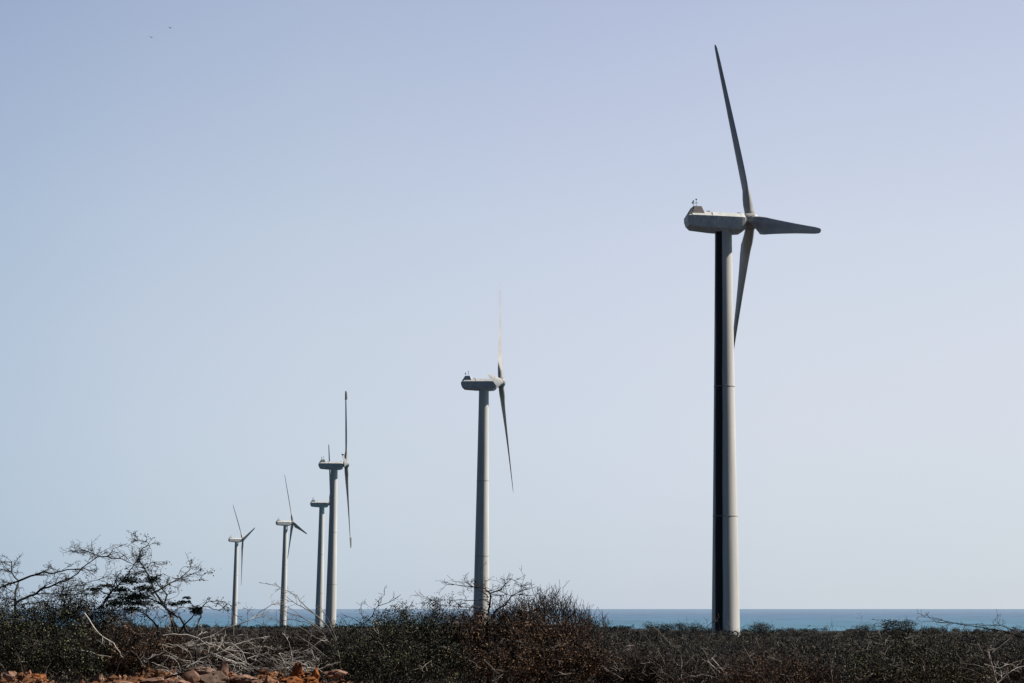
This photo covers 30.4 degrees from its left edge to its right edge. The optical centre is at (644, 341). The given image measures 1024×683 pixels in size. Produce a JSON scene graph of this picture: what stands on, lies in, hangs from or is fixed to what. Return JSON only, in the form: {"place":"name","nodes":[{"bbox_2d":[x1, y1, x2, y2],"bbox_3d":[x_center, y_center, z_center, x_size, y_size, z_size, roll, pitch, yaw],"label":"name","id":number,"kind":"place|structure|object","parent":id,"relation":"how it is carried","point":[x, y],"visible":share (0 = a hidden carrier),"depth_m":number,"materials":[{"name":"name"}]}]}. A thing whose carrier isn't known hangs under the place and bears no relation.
{"place":"outdoors","nodes":[
{"label":"outdoors","id":0,"kind":"place"},
{"bbox_2d":[0,609,1023,631],"bbox_3d":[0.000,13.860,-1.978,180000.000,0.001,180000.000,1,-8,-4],"label":"sea","id":1,"kind":"structure","parent":0,"point":[799,619],"depth_m":3049.95,"materials":[{"name":"liquid"}]},
{"bbox_2d":[0,0,1023,608],"label":"sky","id":2,"kind":"structure","parent":0,"point":[225,224],"materials":[{"name":"blue"}]},
{"bbox_2d":[4,627,1023,682],"bbox_3d":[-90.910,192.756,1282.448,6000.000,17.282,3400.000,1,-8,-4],"label":"ground","id":3,"kind":"structure","parent":0,"point":[135,680],"depth_m":243.51,"materials":[{"name":"brown soil"}]},
{"bbox_2d":[2,671,15,681],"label":"rock","id":4,"kind":"object","parent":3,"relation":"on","point":[9,676],"visible":1,"depth_m":32.75,"materials":[{"name":"beige stone"}]},
{"bbox_2d":[31,674,47,680],"bbox_3d":[-10.896,6.007,33.267,0.607,0.216,0.381,4,-9,-27],"label":"rock","id":5,"kind":"object","parent":3,"relation":"on","point":[37,676],"visible":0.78,"depth_m":33.27,"materials":[{"name":"orange stone"}]},
{"bbox_2d":[0,578,137,682],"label":"bush","id":6,"kind":"object","parent":3,"relation":"on","point":[51,649],"visible":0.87,"depth_m":35.43,"materials":[{"name":"green plant"}]},
{"bbox_2d":[0,535,148,654],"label":"thorn tree","id":7,"kind":"object","parent":3,"relation":"on","point":[44,587],"visible":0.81,"depth_m":37.41,"materials":[{"name":"brown plant"}]},
{"bbox_2d":[94,674,103,682],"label":"rock","id":8,"kind":"object","parent":3,"relation":"on","point":[99,678],"visible":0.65,"depth_m":33.16,"materials":[{"name":"beige stone"}]},
{"bbox_2d":[62,603,212,682],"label":"bush","id":9,"kind":"object","parent":3,"relation":"on","point":[131,662],"visible":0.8,"depth_m":35.20,"materials":[{"name":"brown plant"}]},
{"bbox_2d":[84,613,123,675],"bbox_3d":[-9.978,5.649,34.605,0.777,1.268,0.322,1,-8,-4],"label":"dead branch","id":10,"kind":"object","parent":9,"relation":"in","point":[110,642],"visible":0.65,"depth_m":34.60,"materials":[{"name":"grey wood"}]},
{"bbox_2d":[75,530,214,670],"bbox_3d":[-9.685,5.343,36.692,2.736,3.286,1.779,1,-8,-4],"label":"thorn tree","id":11,"kind":"object","parent":3,"relation":"on","point":[129,598],"visible":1,"depth_m":36.51,"materials":[{"name":"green plant"}]},
{"bbox_2d":[140,677,173,682],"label":"rock","id":12,"kind":"object","parent":3,"relation":"on","point":[150,680],"visible":0.73,"depth_m":33.30,"materials":[{"name":"brown stone"}]},
{"bbox_2d":[164,672,185,679],"bbox_3d":[-8.293,5.915,33.160,0.446,0.146,0.090,-2,-8,13],"label":"log","id":13,"kind":"object","parent":3,"relation":"on","point":[167,677],"visible":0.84,"depth_m":33.16,"materials":[{"name":"brown plant"}]},
{"bbox_2d":[171,680,189,682],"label":"rock","id":14,"kind":"object","parent":3,"relation":"on","point":[179,681],"visible":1,"depth_m":32.35,"materials":[{"name":"brown stone"}]},
{"bbox_2d":[181,670,199,682],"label":"rock","id":15,"kind":"object","parent":3,"relation":"on","point":[192,676],"visible":1,"depth_m":32.54,"materials":[{"name":"beige stone"}]},
{"bbox_2d":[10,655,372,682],"bbox_3d":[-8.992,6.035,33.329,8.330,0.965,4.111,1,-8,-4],"label":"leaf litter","id":16,"kind":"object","parent":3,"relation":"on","point":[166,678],"visible":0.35,"depth_m":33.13,"materials":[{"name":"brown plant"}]},
{"bbox_2d":[187,666,215,674],"bbox_3d":[-8.016,5.977,33.832,0.556,0.243,0.343,1,-8,-4],"label":"rock","id":17,"kind":"object","parent":3,"relation":"on","point":[201,670],"visible":0.62,"depth_m":33.74,"materials":[{"name":"beige stone"}]},
{"bbox_2d":[163,596,245,665],"bbox_3d":[-8.432,5.862,36.039,1.614,1.928,1.366,1,-8,-4],"label":"thorn tree","id":18,"kind":"object","parent":3,"relation":"on","point":[196,611],"visible":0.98,"depth_m":36.05,"materials":[{"name":"brown plant"}]},
{"bbox_2d":[198,671,229,682],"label":"rock","id":19,"kind":"object","parent":3,"relation":"on","point":[217,677],"visible":1,"depth_m":32.87,"materials":[{"name":"brown stone"}]},
{"bbox_2d":[217,661,228,676],"bbox_3d":[-7.494,5.822,33.271,0.229,0.294,0.190,-3,-8,17],"label":"rock","id":20,"kind":"object","parent":19,"relation":"on","point":[223,667],"visible":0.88,"depth_m":33.23,"materials":[{"name":"brown stone"}]},
{"bbox_2d":[145,607,337,681],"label":"brushwood heap","id":21,"kind":"object","parent":3,"relation":"on","point":[267,661],"visible":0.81,"depth_m":34.53,"materials":[{"name":"grey wood"}]},
{"bbox_2d":[227,612,235,651],"bbox_3d":[-7.814,5.501,35.510,0.230,0.785,0.145,-6,-10,38],"label":"dead branch","id":22,"kind":"object","parent":21,"relation":"on","point":[233,632],"visible":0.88,"depth_m":35.49,"materials":[{"name":"grey wood"}]},
{"bbox_2d":[228,506,254,624],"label":"wind turbine","id":23,"kind":"object","parent":3,"relation":"on","point":[235,575],"visible":0.97,"depth_m":1274.83,"materials":[{"name":"paint"}]},
{"bbox_2d":[229,674,256,682],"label":"rock","id":24,"kind":"object","parent":3,"relation":"on","point":[244,678],"visible":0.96,"depth_m":33.16,"materials":[{"name":"beige stone"}]},
{"bbox_2d":[251,679,275,682],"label":"rock","id":25,"kind":"object","parent":3,"relation":"on","point":[258,681],"visible":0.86,"depth_m":32.98,"materials":[{"name":"brown stone"}]},
{"bbox_2d":[178,609,360,682],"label":"bush","id":26,"kind":"object","parent":3,"relation":"on","point":[298,644],"visible":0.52,"depth_m":37.67,"materials":[{"name":"grey plant"}]},
{"bbox_2d":[253,582,338,652],"bbox_3d":[-6.891,5.430,36.914,1.807,1.384,0.970,-1,-8,5],"label":"dead shrub","id":27,"kind":"object","parent":26,"relation":"on","point":[283,610],"visible":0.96,"depth_m":36.77,"materials":[{"name":"grey wood"}]},
{"bbox_2d":[276,474,306,625],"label":"wind turbine","id":28,"kind":"object","parent":3,"relation":"on","point":[286,524],"visible":0.95,"depth_m":1077.87,"materials":[{"name":"paint"}]},
{"bbox_2d":[281,676,302,682],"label":"earth clod","id":29,"kind":"object","parent":3,"relation":"on","point":[293,679],"visible":0.98,"depth_m":33.04,"materials":[{"name":"orange soil"}]},
{"bbox_2d":[290,663,303,678],"bbox_3d":[-6.231,5.945,33.563,0.218,0.395,0.276,4,-9,-26],"label":"earth clod","id":30,"kind":"object","parent":3,"relation":"on","point":[297,670],"visible":0.87,"depth_m":33.51,"materials":[{"name":"orange soil"}]},
{"bbox_2d":[0,662,599,682],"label":"gravel","id":31,"kind":"structure","parent":3,"relation":"on","point":[156,673],"depth_m":33.24,"materials":[{"name":"brown gravel"}]},
{"bbox_2d":[301,676,318,682],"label":"earth clod","id":32,"kind":"object","parent":3,"relation":"on","point":[312,679],"visible":1,"depth_m":33.36,"materials":[{"name":"orange soil"}]},
{"bbox_2d":[310,667,319,679],"bbox_3d":[-5.930,6.014,33.764,0.165,0.278,0.164,7,-11,-40],"label":"earth clod","id":33,"kind":"object","parent":3,"relation":"on","point":[315,674],"visible":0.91,"depth_m":33.73,"materials":[{"name":"orange soil"}]},
{"bbox_2d":[310,444,330,627],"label":"wind turbine","id":34,"kind":"object","parent":3,"relation":"on","point":[321,505],"visible":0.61,"depth_m":899.54,"materials":[{"name":"paint"}]},
{"bbox_2d":[318,391,351,627],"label":"wind turbine","id":35,"kind":"object","parent":3,"relation":"on","point":[334,468],"visible":0.98,"depth_m":670.28,"materials":[{"name":"paint"}]},
{"bbox_2d":[323,670,347,677],"bbox_3d":[-5.630,6.066,34.184,0.443,0.160,0.257,4,-9,-27],"label":"rock","id":36,"kind":"object","parent":3,"relation":"on","point":[334,673],"visible":1,"depth_m":34.10,"materials":[{"name":"beige stone"}]},
{"bbox_2d":[306,591,488,682],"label":"bush","id":37,"kind":"object","parent":3,"relation":"on","point":[417,654],"visible":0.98,"depth_m":35.85,"materials":[{"name":"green plant"}]},
{"bbox_2d":[293,633,335,666],"bbox_3d":[-6.283,5.920,35.934,0.952,0.655,0.268,-2,-8,14],"label":"dead branch","id":38,"kind":"object","parent":37,"relation":"in","point":[314,647],"visible":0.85,"depth_m":35.88,"materials":[{"name":"grey wood"}]},
{"bbox_2d":[338,585,399,650],"bbox_3d":[-5.462,5.499,37.135,1.267,1.328,0.623,1,-8,-4],"label":"bare branch","id":39,"kind":"object","parent":37,"relation":"attached to","point":[380,598],"visible":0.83,"depth_m":37.16,"materials":[{"name":"brown plant"}]},
{"bbox_2d":[7,622,937,631],"bbox_3d":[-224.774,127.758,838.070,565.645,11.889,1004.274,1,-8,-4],"label":"scrub","id":40,"kind":"object","parent":3,"relation":"on","point":[340,625],"visible":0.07,"depth_m":420.81,"materials":[{"name":"brown plant"}]},
{"bbox_2d":[412,563,545,682],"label":"thorn tree","id":41,"kind":"object","parent":3,"relation":"on","point":[487,597],"visible":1,"depth_m":36.61,"materials":[{"name":"brown plant"}]},
{"bbox_2d":[461,291,512,617],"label":"wind turbine","id":42,"kind":"object","parent":3,"relation":"on","point":[483,387],"visible":0.92,"depth_m":462.15,"materials":[{"name":"paint"}]},
{"bbox_2d":[0,624,1023,682],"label":"scrub","id":43,"kind":"object","parent":3,"relation":"on","point":[819,654],"visible":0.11,"depth_m":47.39,"materials":[{"name":"brown plant"}]},
{"bbox_2d":[0,624,1023,651],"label":"scrub","id":44,"kind":"object","parent":3,"relation":"on","point":[975,632],"visible":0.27,"depth_m":192.26,"materials":[{"name":"green plant"}]},
{"bbox_2d":[0,594,1023,682],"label":"scrub twigs","id":45,"kind":"object","parent":3,"relation":"on","point":[766,645],"visible":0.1,"depth_m":67.31,"materials":[{"name":"brown plant"}]},
{"bbox_2d":[433,596,629,682],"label":"bush","id":46,"kind":"object","parent":3,"relation":"on","point":[553,656],"visible":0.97,"depth_m":36.11,"materials":[{"name":"brown plant"}]},
{"bbox_2d":[489,580,612,682],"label":"shrub","id":47,"kind":"object","parent":3,"relation":"on","point":[554,609],"visible":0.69,"depth_m":38.10,"materials":[{"name":"brown plant"}]},
{"bbox_2d":[579,617,598,643],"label":"bush","id":48,"kind":"object","parent":3,"relation":"on","point":[591,630],"visible":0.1,"depth_m":68.99,"materials":[{"name":"brown plant"}]},
{"bbox_2d":[581,639,703,682],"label":"bush","id":49,"kind":"object","parent":3,"relation":"on","point":[632,673],"visible":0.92,"depth_m":36.31,"materials":[{"name":"brown plant"}]},
{"bbox_2d":[637,621,673,643],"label":"bush","id":50,"kind":"object","parent":3,"relation":"on","point":[663,631],"visible":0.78,"depth_m":118.82,"materials":[{"name":"green plant"}]},
{"bbox_2d":[637,618,725,682],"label":"dead shrub","id":51,"kind":"object","parent":3,"relation":"on","point":[695,676],"visible":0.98,"depth_m":36.38,"materials":[{"name":"brown wood"}]},
{"bbox_2d":[671,618,709,643],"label":"bush","id":52,"kind":"object","parent":3,"relation":"on","point":[679,627],"visible":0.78,"depth_m":108.99,"materials":[{"name":"green plant"}]},
{"bbox_2d":[655,638,767,682],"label":"bush","id":53,"kind":"object","parent":3,"relation":"on","point":[695,665],"visible":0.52,"depth_m":39.09,"materials":[{"name":"brown plant"}]},
{"bbox_2d":[684,45,820,636],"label":"wind turbine","id":54,"kind":"object","parent":3,"relation":"on","point":[723,227],"visible":1,"depth_m":267.13,"materials":[{"name":"white metal"}]},
{"bbox_2d":[704,636,850,682],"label":"bush","id":55,"kind":"object","parent":3,"relation":"on","point":[754,672],"visible":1,"depth_m":36.24,"materials":[{"name":"brown plant"}]},
{"bbox_2d":[708,658,732,679],"bbox_3d":[1.490,6.382,36.326,0.493,0.514,0.553,-1,-8,8],"label":"dead branch","id":56,"kind":"object","parent":55,"relation":"on","point":[720,667],"visible":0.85,"depth_m":36.19,"materials":[{"name":"grey wood"}]},
{"bbox_2d":[850,624,879,643],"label":"bush","id":57,"kind":"object","parent":3,"relation":"on","point":[863,634],"visible":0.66,"depth_m":99.68,"materials":[{"name":"green plant"}]},
{"bbox_2d":[868,617,921,642],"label":"bush","id":58,"kind":"object","parent":3,"relation":"on","point":[907,623],"visible":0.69,"depth_m":89.62,"materials":[{"name":"green plant"}]},
{"bbox_2d":[828,625,1012,682],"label":"bush","id":59,"kind":"object","parent":3,"relation":"on","point":[871,667],"visible":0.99,"depth_m":36.56,"materials":[{"name":"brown plant"}]},
{"bbox_2d":[984,636,1023,682],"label":"dead branch","id":60,"kind":"object","parent":59,"relation":"in","point":[1001,667],"visible":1,"depth_m":36.44,"materials":[{"name":"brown wood"}]},
{"bbox_2d":[961,637,1023,682],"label":"bush","id":61,"kind":"object","parent":3,"relation":"on","point":[1014,676],"visible":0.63,"depth_m":38.33,"materials":[{"name":"brown plant"}]},
{"bbox_2d":[916,609,1023,661],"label":"bare branch","id":62,"kind":"object","parent":61,"relation":"attached to","point":[976,624],"visible":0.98,"depth_m":38.11,"materials":[{"name":"brown plant"}]},
{"bbox_2d":[746,619,779,640],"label":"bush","id":63,"kind":"object","parent":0,"point":[759,625],"visible":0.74,"depth_m":124.03,"materials":[{"name":"green plant"}]}
]}

